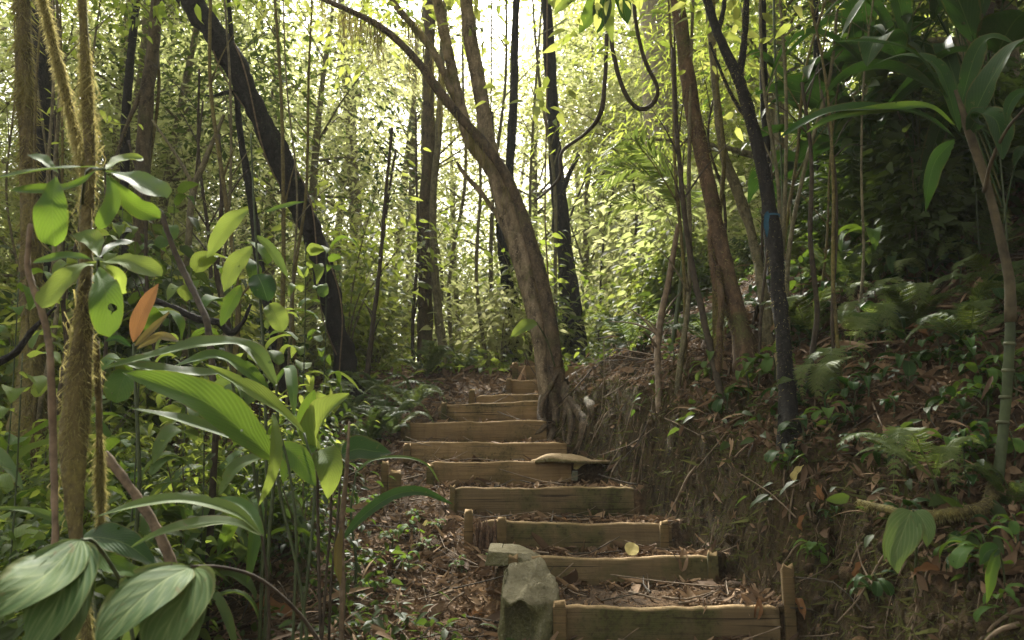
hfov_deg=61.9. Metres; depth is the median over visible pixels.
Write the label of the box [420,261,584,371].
shrub
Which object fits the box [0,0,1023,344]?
sky
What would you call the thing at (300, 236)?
slim sapling
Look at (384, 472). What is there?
wooden stake
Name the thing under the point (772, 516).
rootlets
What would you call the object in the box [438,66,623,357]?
forest tree
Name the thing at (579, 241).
forest tree
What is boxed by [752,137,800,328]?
slim sapling
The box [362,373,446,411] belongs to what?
fern
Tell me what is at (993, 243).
fern
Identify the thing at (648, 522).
bark crumbs
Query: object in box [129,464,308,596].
strap leaved plant
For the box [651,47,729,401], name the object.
sapling stem
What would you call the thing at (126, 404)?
strap leaved plant
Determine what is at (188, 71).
leafy tree
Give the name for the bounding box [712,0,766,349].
slim sapling
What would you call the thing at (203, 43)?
canopy tree
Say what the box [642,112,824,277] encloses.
shrub
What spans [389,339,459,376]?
fern
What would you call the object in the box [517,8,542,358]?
slim sapling
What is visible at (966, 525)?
leafy herb
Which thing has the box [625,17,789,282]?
forest tree
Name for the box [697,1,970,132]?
leafy tree
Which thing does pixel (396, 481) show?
wooden stake
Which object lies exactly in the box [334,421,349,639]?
dried stalk
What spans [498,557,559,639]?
mossy stone
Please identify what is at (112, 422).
bush
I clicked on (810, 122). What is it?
bush
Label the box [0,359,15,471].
bush
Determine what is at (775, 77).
hanging vine
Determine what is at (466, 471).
wooden step
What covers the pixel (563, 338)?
shrub
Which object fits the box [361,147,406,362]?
slim sapling
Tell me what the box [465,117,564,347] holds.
forest tree
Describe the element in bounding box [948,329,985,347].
leafy herb
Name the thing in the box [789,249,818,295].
leafy herb
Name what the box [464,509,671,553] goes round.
wooden step
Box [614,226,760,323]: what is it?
shrub
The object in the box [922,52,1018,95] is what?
bush
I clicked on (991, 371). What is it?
leafy herb
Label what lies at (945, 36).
forest tree
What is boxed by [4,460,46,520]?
bush
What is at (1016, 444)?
leafy herb
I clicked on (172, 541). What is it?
bush
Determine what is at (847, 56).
broad leaved plant
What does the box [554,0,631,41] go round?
leafy sprig
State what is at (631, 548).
fallen leaf
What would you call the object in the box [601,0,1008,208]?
leafy tree
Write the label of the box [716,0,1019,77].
leafy tree
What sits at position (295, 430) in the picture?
fern
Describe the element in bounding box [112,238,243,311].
shrub
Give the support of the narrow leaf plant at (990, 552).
on the ground
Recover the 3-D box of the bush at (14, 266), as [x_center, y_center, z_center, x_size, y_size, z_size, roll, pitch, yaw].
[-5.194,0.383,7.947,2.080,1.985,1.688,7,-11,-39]
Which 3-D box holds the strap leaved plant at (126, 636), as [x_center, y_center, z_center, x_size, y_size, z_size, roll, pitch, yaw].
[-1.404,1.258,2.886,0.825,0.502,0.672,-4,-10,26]
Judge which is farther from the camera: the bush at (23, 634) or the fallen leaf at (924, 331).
the fallen leaf at (924, 331)
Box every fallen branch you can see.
[104,451,176,564]
[155,298,251,335]
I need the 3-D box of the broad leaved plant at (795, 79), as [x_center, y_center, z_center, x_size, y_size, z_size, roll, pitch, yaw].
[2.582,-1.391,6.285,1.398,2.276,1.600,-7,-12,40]
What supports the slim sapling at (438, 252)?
on the ground
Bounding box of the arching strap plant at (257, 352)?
[105,335,297,639]
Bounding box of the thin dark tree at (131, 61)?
[96,0,169,331]
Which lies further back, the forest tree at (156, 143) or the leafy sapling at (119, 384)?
the forest tree at (156, 143)
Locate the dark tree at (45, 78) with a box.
[0,0,136,283]
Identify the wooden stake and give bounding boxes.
[380,461,388,493]
[388,470,401,489]
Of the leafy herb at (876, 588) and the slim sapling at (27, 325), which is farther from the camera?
the slim sapling at (27, 325)
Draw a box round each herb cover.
[164,373,514,639]
[266,347,616,381]
[562,135,1023,581]
[563,175,1023,547]
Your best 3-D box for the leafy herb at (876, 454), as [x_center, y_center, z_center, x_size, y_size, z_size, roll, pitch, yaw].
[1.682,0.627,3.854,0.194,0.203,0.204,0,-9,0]
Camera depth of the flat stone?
4.47 m
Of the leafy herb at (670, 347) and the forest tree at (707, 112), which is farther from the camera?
the forest tree at (707, 112)
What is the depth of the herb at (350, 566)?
4.64 m
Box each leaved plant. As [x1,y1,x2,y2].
[0,439,134,567]
[0,557,233,636]
[1,509,272,639]
[3,612,94,639]
[9,415,177,552]
[10,435,90,487]
[90,461,182,510]
[91,388,175,461]
[105,283,177,564]
[118,624,139,639]
[123,365,315,639]
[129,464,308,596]
[129,492,351,618]
[147,401,237,476]
[191,414,339,531]
[278,370,359,439]
[283,433,344,485]
[738,0,936,228]
[747,18,934,228]
[767,0,1017,282]
[799,0,1023,278]
[815,0,1023,248]
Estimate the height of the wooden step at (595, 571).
0.368 m
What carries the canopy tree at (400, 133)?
on the ground
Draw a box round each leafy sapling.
[0,268,51,513]
[0,350,60,623]
[25,228,117,492]
[73,207,144,429]
[91,307,185,529]
[127,181,201,472]
[142,377,256,599]
[153,251,227,539]
[191,237,271,495]
[210,330,297,592]
[264,242,329,443]
[291,235,359,438]
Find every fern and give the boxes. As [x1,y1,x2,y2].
[258,416,340,443]
[279,380,371,433]
[314,439,344,469]
[315,378,390,422]
[329,404,414,439]
[340,399,433,435]
[341,371,434,399]
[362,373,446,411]
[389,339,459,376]
[434,349,492,368]
[586,310,672,349]
[647,299,758,346]
[749,228,848,273]
[759,286,851,341]
[787,241,898,295]
[792,210,1012,407]
[804,196,914,256]
[828,273,977,340]
[837,425,982,499]
[839,155,1014,241]
[904,280,1023,344]
[916,207,1023,262]
[940,251,1023,309]
[957,460,1023,505]
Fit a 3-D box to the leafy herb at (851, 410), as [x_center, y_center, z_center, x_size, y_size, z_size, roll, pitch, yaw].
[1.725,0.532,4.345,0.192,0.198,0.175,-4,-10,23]
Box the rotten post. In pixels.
[475,517,496,554]
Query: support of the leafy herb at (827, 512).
on the ground
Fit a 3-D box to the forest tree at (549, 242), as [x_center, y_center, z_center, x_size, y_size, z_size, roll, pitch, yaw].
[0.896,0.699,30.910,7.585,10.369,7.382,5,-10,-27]
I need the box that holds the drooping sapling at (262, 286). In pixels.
[207,133,303,636]
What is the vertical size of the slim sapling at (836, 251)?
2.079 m
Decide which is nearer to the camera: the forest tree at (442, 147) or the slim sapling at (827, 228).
the slim sapling at (827, 228)
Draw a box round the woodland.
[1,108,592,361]
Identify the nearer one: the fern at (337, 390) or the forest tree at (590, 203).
the fern at (337, 390)
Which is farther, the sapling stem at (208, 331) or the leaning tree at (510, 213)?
the leaning tree at (510, 213)
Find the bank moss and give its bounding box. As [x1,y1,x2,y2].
[551,357,1023,639]
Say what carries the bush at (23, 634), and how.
on the ground
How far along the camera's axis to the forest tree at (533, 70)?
30.58 m
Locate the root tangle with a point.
(1009, 626)
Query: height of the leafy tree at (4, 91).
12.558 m
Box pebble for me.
[571,471,577,480]
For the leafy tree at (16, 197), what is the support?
on the ground
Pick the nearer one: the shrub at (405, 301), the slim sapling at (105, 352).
the slim sapling at (105, 352)
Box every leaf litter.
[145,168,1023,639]
[243,359,595,409]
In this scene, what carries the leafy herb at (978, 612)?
on the ground
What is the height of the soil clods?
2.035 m
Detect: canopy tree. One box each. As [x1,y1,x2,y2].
[0,0,342,256]
[62,0,439,317]
[62,2,418,241]
[169,0,461,330]
[258,0,604,367]
[385,1,643,351]
[467,0,803,198]
[487,0,828,226]
[539,41,827,233]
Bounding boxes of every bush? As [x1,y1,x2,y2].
[0,224,251,442]
[0,264,58,381]
[0,271,134,426]
[0,311,156,464]
[0,314,62,422]
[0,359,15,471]
[0,411,120,521]
[0,430,166,551]
[0,452,177,570]
[0,486,218,639]
[0,491,173,624]
[0,525,68,621]
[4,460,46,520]
[5,196,272,425]
[5,358,191,468]
[5,517,34,557]
[9,604,118,639]
[12,232,151,354]
[17,400,186,520]
[49,427,197,549]
[58,405,186,487]
[61,310,215,452]
[66,495,224,639]
[87,396,277,581]
[125,239,303,409]
[126,521,212,639]
[140,343,379,507]
[174,311,256,377]
[197,441,280,496]
[203,384,396,601]
[217,468,335,553]
[220,304,315,401]
[675,251,743,303]
[692,284,711,309]
[727,224,764,275]
[751,135,814,232]
[751,168,827,234]
[773,161,870,255]
[788,85,933,187]
[800,114,911,259]
[806,160,853,223]
[808,4,1023,259]
[815,91,940,179]
[817,123,1014,294]
[863,73,1016,185]
[868,128,1012,206]
[881,82,1023,127]
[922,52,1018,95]
[929,45,1023,98]
[993,129,1023,200]
[997,68,1023,130]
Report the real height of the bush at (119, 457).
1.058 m
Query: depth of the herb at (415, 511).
5.51 m
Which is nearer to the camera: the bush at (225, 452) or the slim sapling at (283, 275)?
the bush at (225, 452)
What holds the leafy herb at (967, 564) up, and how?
on the ground
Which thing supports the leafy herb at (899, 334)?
on the ground
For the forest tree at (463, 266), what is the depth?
19.69 m
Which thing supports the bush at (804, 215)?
on the ground
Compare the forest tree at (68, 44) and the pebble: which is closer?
the pebble
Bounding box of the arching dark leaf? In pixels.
[344,485,451,626]
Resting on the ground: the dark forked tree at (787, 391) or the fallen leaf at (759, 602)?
the dark forked tree at (787, 391)
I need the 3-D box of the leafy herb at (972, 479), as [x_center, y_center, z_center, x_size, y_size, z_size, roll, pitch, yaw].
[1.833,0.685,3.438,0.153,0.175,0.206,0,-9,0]
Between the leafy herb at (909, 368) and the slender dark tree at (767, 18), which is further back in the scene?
the slender dark tree at (767, 18)
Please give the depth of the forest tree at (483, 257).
24.47 m
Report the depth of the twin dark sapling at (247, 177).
8.88 m
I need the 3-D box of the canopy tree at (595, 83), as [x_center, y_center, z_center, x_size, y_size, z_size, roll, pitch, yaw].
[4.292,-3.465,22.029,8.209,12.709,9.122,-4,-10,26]
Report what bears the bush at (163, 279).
on the ground
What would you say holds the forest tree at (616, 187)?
on the ground
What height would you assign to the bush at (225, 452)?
1.336 m
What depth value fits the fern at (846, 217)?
6.33 m
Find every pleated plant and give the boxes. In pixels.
[0,538,134,639]
[95,562,320,639]
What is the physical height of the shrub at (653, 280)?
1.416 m
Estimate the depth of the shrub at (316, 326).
11.90 m
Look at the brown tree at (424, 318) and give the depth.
12.37 m
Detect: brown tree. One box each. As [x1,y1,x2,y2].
[101,0,189,291]
[415,0,555,363]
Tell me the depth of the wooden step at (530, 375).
10.02 m
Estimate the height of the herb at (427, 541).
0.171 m
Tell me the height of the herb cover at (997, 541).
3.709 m
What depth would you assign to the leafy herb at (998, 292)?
4.58 m
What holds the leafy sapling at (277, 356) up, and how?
on the ground
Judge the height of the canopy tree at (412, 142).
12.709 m
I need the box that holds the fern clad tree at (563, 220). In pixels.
[457,0,588,365]
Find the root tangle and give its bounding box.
[554,357,1023,639]
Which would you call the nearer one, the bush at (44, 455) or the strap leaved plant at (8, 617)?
the strap leaved plant at (8, 617)
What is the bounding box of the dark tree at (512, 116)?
[491,0,616,364]
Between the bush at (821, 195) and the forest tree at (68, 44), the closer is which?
the bush at (821, 195)
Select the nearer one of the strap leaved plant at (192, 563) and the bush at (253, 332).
the strap leaved plant at (192, 563)
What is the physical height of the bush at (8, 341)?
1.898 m
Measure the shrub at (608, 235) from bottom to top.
3.533 m
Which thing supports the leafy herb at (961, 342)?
on the ground
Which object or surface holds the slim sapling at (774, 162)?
on the ground
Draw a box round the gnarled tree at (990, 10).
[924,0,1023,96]
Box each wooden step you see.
[401,420,546,442]
[403,441,566,464]
[426,460,570,487]
[438,400,537,421]
[449,484,633,520]
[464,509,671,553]
[469,389,538,403]
[503,550,718,585]
[506,378,537,393]
[512,362,591,379]
[553,563,797,639]
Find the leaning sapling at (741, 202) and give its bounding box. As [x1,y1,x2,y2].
[589,0,773,346]
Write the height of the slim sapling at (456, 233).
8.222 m
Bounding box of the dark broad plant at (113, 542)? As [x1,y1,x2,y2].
[0,506,156,624]
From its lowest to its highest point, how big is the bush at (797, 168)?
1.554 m
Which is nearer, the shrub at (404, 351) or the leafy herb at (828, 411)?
the leafy herb at (828, 411)
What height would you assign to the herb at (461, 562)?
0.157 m
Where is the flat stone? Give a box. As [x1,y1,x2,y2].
[485,543,539,565]
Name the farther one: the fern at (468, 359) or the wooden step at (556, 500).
the fern at (468, 359)
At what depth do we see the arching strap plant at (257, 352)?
3.40 m
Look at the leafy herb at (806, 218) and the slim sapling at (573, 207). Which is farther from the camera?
the slim sapling at (573, 207)
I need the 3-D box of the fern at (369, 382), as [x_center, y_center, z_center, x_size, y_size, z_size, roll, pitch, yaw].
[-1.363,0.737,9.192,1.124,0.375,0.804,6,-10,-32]
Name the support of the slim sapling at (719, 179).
on the ground
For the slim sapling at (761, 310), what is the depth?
5.68 m
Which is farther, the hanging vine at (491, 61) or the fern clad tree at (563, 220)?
the fern clad tree at (563, 220)
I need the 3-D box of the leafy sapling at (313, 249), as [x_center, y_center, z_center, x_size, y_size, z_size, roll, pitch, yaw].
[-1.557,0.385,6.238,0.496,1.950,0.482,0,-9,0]
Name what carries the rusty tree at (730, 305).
on the ground
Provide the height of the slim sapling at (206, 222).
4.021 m
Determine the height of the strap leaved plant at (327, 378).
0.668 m
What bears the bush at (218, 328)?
on the ground
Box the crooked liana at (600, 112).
[534,31,608,201]
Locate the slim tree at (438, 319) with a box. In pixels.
[429,0,492,369]
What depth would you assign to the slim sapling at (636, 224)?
13.20 m
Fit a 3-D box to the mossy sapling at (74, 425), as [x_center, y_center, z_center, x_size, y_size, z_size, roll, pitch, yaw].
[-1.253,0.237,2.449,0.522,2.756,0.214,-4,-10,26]
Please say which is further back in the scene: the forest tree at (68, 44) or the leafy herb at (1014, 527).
the forest tree at (68, 44)
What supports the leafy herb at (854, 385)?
on the ground
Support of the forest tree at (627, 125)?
on the ground
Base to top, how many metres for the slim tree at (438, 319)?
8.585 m
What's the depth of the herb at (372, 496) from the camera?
5.72 m
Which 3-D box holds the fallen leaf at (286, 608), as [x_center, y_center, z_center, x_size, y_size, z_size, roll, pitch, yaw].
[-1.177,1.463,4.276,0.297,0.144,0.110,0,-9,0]
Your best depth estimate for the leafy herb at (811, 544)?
3.90 m
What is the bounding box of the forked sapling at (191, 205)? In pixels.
[151,114,225,456]
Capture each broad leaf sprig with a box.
[838,224,881,301]
[914,428,957,471]
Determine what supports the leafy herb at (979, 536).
on the ground
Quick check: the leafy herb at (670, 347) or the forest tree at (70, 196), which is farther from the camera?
the forest tree at (70, 196)
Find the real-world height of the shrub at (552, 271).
2.924 m
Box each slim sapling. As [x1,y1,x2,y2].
[0,0,20,317]
[1,0,68,272]
[13,8,72,419]
[30,23,114,263]
[36,0,111,419]
[43,0,71,345]
[50,51,109,350]
[50,189,121,421]
[69,0,116,295]
[100,143,153,394]
[114,0,193,276]
[127,140,171,405]
[154,64,203,332]
[166,69,241,317]
[174,134,257,366]
[191,0,259,370]
[208,0,275,373]
[250,0,298,415]
[264,0,336,402]
[274,0,331,404]
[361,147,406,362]
[368,0,443,353]
[411,112,469,362]
[417,0,492,366]
[444,0,542,360]
[474,5,512,367]
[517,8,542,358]
[532,0,580,318]
[550,173,605,288]
[582,116,625,350]
[624,167,655,321]
[629,0,716,357]
[635,101,686,317]
[654,0,694,395]
[669,56,726,230]
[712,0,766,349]
[741,0,830,363]
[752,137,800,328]
[755,151,772,363]
[759,0,792,393]
[766,59,828,394]
[773,19,852,301]
[774,0,826,257]
[785,0,842,335]
[809,0,844,392]
[820,0,873,363]
[821,75,863,399]
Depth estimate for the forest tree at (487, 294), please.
21.84 m
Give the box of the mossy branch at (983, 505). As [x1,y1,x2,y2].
[856,482,1003,524]
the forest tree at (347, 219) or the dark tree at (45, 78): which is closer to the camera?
the dark tree at (45, 78)
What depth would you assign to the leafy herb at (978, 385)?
3.93 m
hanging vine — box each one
[490,0,491,110]
[544,0,548,279]
[673,27,681,212]
[773,0,784,262]
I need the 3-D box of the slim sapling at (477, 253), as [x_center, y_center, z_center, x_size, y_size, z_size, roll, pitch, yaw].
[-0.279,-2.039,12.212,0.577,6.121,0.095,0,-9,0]
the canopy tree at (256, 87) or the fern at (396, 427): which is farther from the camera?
the canopy tree at (256, 87)
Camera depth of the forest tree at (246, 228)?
16.55 m
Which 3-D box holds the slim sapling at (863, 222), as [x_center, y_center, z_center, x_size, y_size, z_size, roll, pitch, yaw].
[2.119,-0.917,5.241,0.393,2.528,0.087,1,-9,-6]
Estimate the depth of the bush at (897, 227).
5.56 m
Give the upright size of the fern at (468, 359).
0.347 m
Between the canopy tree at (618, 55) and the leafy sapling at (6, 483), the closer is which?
the leafy sapling at (6, 483)
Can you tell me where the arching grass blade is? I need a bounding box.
[350,455,438,598]
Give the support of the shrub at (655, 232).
on the ground
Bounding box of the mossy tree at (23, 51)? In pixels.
[0,0,182,491]
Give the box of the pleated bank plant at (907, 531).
[882,508,935,586]
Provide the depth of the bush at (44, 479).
4.48 m
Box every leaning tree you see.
[61,0,364,404]
[223,0,595,453]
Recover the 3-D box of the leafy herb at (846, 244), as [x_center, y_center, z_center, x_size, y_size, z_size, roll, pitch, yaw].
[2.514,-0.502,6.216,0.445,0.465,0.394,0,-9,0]
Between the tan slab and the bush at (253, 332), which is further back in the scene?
the bush at (253, 332)
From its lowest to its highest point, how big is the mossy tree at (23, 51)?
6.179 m
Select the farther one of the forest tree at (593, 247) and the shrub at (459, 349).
the forest tree at (593, 247)
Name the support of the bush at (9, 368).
on the ground
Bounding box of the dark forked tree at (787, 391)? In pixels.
[520,0,846,451]
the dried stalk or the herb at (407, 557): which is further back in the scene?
the herb at (407, 557)
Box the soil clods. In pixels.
[551,357,1023,639]
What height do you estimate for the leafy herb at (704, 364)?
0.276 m
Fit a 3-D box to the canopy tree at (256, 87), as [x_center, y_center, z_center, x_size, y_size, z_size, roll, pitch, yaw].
[-7.754,-3.342,23.367,10.135,14.121,9.122,0,-9,-2]
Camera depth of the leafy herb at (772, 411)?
4.85 m
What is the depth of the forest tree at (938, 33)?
15.63 m
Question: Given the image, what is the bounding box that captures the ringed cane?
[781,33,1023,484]
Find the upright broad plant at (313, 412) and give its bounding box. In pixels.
[280,389,391,639]
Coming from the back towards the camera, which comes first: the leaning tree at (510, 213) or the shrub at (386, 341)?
the shrub at (386, 341)
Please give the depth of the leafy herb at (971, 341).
4.24 m
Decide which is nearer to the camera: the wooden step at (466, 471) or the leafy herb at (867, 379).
the leafy herb at (867, 379)
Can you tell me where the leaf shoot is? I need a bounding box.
[510,318,555,366]
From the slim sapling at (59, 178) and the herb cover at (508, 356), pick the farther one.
the herb cover at (508, 356)
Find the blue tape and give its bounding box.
[763,211,779,236]
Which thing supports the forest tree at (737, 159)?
on the ground
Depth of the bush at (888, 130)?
6.57 m
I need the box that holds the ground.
[142,166,1023,639]
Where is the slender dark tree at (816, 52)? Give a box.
[657,0,933,219]
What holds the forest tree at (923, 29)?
on the ground
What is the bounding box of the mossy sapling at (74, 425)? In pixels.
[33,0,110,639]
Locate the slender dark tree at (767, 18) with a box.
[666,0,878,297]
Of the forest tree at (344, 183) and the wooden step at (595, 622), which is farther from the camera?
the forest tree at (344, 183)
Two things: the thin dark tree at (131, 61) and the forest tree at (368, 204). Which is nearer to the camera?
the thin dark tree at (131, 61)
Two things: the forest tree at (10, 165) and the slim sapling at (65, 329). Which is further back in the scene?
the forest tree at (10, 165)
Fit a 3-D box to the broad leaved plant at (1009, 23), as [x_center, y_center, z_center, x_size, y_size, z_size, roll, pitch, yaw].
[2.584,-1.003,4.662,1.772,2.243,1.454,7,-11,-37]
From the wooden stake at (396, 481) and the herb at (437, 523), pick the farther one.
the wooden stake at (396, 481)
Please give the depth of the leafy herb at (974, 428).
3.60 m
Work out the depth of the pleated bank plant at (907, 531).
3.06 m
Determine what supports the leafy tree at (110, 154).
on the ground
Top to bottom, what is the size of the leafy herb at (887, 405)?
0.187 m
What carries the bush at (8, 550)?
on the ground
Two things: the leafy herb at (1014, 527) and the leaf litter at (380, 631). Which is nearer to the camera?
the leafy herb at (1014, 527)
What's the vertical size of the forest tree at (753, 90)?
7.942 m
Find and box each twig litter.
[192,227,1023,639]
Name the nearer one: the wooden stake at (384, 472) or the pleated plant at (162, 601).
the pleated plant at (162, 601)
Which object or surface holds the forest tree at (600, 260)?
on the ground
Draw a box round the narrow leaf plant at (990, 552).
[979,542,1005,603]
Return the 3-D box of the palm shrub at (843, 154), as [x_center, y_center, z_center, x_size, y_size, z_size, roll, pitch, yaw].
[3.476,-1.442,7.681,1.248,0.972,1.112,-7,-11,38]
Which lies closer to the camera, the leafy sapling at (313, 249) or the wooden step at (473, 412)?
the leafy sapling at (313, 249)
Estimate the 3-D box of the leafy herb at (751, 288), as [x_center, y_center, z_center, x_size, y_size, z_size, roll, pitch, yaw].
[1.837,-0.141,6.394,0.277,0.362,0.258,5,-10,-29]
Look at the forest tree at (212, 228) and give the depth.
18.07 m
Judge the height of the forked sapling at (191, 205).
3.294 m
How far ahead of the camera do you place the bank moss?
4.22 m
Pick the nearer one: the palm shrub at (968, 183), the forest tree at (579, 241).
the palm shrub at (968, 183)
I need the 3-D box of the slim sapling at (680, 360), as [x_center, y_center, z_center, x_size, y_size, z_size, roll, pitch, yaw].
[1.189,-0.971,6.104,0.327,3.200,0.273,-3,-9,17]
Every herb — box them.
[324,565,352,578]
[356,494,377,504]
[357,578,385,598]
[378,529,399,548]
[391,550,419,568]
[397,516,424,536]
[406,508,425,521]
[411,534,440,549]
[426,518,445,528]
[448,554,467,573]
[630,328,652,350]
[661,337,680,366]
[689,349,722,383]
[708,387,745,413]
[724,360,762,400]
[736,347,773,389]
[742,276,770,312]
[752,341,794,382]
[760,379,809,415]
[763,439,807,469]
[771,449,807,474]
[773,322,800,341]
[777,411,817,443]
[786,220,815,249]
[789,202,838,247]
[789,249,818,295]
[790,325,810,349]
[793,538,825,556]
[797,543,836,564]
[799,393,849,433]
[800,368,834,397]
[803,271,857,312]
[816,505,842,524]
[820,347,870,370]
[824,371,867,413]
[827,217,883,267]
[831,404,866,430]
[839,428,874,451]
[844,301,905,348]
[845,365,883,397]
[846,569,895,601]
[860,437,904,467]
[872,351,925,386]
[877,389,910,417]
[877,497,936,519]
[879,241,931,284]
[911,330,962,371]
[923,386,992,428]
[929,435,987,477]
[932,238,978,283]
[933,527,982,568]
[939,339,974,369]
[939,525,1015,568]
[942,468,982,497]
[945,514,991,546]
[945,545,978,580]
[946,332,987,363]
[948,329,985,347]
[949,421,990,461]
[950,346,991,376]
[950,425,993,459]
[951,382,1001,416]
[952,360,1001,402]
[957,274,1015,323]
[959,435,994,462]
[973,354,1001,387]
[973,583,1023,621]
[979,348,1023,382]
[982,423,1023,465]
[984,366,1023,402]
[991,512,1023,544]
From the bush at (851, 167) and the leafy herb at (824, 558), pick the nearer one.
the leafy herb at (824, 558)
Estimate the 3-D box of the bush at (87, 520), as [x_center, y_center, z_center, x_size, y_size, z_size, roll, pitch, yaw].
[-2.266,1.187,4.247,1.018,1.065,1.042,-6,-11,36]
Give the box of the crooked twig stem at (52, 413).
[24,223,58,543]
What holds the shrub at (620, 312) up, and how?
on the ground
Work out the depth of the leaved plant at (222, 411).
2.90 m
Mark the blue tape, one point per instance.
(766, 220)
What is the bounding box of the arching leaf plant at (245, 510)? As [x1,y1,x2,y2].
[97,492,270,639]
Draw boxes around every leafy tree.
[0,0,194,282]
[0,0,263,285]
[0,0,324,351]
[0,0,336,265]
[0,0,402,299]
[0,6,110,184]
[0,14,174,300]
[97,0,492,371]
[524,0,933,254]
[577,0,1023,94]
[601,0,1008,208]
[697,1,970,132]
[699,0,1023,86]
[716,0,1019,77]
[1002,0,1023,7]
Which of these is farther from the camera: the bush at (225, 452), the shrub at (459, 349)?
the shrub at (459, 349)
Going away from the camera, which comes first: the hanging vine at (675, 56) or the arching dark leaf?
the arching dark leaf
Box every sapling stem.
[160,210,218,639]
[361,127,393,397]
[609,223,682,412]
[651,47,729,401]
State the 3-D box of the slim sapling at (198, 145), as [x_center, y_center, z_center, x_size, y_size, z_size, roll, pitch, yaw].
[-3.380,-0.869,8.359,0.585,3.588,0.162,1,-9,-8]
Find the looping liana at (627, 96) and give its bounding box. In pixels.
[609,4,658,111]
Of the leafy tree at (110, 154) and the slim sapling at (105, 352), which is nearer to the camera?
the slim sapling at (105, 352)
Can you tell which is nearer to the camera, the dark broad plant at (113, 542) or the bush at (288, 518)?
the dark broad plant at (113, 542)
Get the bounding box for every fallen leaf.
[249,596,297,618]
[469,609,481,615]
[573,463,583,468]
[625,542,638,554]
[679,548,687,571]
[754,598,762,618]
[790,465,803,480]
[795,598,805,619]
[797,512,806,529]
[816,485,823,499]
[851,559,866,576]
[905,323,928,336]
[913,562,939,574]
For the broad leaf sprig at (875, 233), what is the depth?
5.60 m
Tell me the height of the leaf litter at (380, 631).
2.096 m
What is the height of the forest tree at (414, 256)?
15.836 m
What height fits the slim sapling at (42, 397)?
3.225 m
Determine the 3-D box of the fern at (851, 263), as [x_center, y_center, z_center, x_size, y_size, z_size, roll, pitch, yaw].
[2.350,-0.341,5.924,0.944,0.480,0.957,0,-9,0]
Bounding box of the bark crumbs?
[210,276,1023,639]
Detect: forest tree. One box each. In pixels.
[0,0,191,311]
[0,1,111,302]
[0,40,259,319]
[1,56,226,291]
[3,43,261,283]
[10,2,136,194]
[73,109,324,318]
[77,1,296,314]
[77,54,247,311]
[117,6,278,309]
[158,167,298,310]
[172,56,367,307]
[176,0,520,370]
[197,16,301,310]
[228,0,466,342]
[243,74,398,334]
[274,149,442,335]
[275,99,457,358]
[275,226,331,323]
[295,223,392,324]
[331,0,489,359]
[368,156,553,354]
[377,152,490,362]
[379,200,456,330]
[381,79,523,356]
[397,180,615,365]
[414,186,604,351]
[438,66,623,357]
[457,1,628,303]
[463,193,592,280]
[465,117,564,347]
[475,0,685,343]
[504,119,626,344]
[528,193,626,299]
[538,0,685,314]
[540,73,631,311]
[551,176,625,346]
[566,170,627,287]
[569,52,729,320]
[572,14,710,307]
[575,235,641,302]
[577,36,681,290]
[585,8,760,261]
[586,0,796,277]
[600,56,682,259]
[622,0,851,230]
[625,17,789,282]
[634,1,796,219]
[656,0,825,231]
[677,0,833,208]
[738,5,828,208]
[750,4,840,154]
[787,1,1023,65]
[787,1,1023,96]
[849,3,1023,97]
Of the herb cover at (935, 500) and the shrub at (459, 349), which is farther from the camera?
the shrub at (459, 349)
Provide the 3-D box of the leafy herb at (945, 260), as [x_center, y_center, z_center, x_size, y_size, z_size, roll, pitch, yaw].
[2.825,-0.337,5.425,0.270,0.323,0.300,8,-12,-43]
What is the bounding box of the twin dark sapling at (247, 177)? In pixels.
[226,0,289,424]
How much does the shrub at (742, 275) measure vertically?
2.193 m
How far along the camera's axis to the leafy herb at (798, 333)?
5.60 m
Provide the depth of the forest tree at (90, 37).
25.81 m
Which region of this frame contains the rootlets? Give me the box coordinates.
[554,361,1023,639]
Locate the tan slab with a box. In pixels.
[531,453,610,463]
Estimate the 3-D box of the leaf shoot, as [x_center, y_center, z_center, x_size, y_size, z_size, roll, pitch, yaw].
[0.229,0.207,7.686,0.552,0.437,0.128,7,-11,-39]
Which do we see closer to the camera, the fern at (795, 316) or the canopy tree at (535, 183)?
the fern at (795, 316)
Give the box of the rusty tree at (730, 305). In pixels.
[474,0,772,376]
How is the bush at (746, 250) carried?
on the ground
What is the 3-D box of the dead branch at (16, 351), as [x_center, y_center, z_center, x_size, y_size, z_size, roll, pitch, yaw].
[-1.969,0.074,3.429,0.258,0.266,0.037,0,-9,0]
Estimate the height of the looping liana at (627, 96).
1.240 m
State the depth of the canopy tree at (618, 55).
20.53 m
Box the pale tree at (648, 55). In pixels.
[631,0,673,262]
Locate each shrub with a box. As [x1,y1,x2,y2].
[0,153,171,300]
[0,188,194,316]
[33,229,162,639]
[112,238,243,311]
[168,230,308,351]
[213,244,299,331]
[221,138,457,362]
[259,237,416,365]
[269,223,485,369]
[284,302,374,370]
[285,260,450,371]
[285,293,375,371]
[321,314,416,370]
[372,276,477,368]
[383,328,416,364]
[405,313,486,369]
[409,192,627,359]
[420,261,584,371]
[448,342,494,367]
[457,309,533,367]
[501,312,604,365]
[557,219,654,360]
[562,274,635,362]
[570,134,797,324]
[582,266,623,326]
[586,126,728,344]
[586,151,759,316]
[586,295,621,350]
[600,307,645,353]
[602,150,759,267]
[607,265,655,354]
[609,251,691,321]
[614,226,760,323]
[627,243,708,331]
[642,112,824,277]
[673,188,761,280]
[752,179,825,248]
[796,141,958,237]
[820,91,929,208]
[895,74,1023,208]
[906,151,1013,242]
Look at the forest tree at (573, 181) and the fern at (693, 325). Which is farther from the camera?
the forest tree at (573, 181)
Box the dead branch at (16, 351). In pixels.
[0,306,56,365]
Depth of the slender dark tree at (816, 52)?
8.72 m
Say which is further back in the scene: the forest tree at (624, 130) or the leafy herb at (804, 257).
the forest tree at (624, 130)

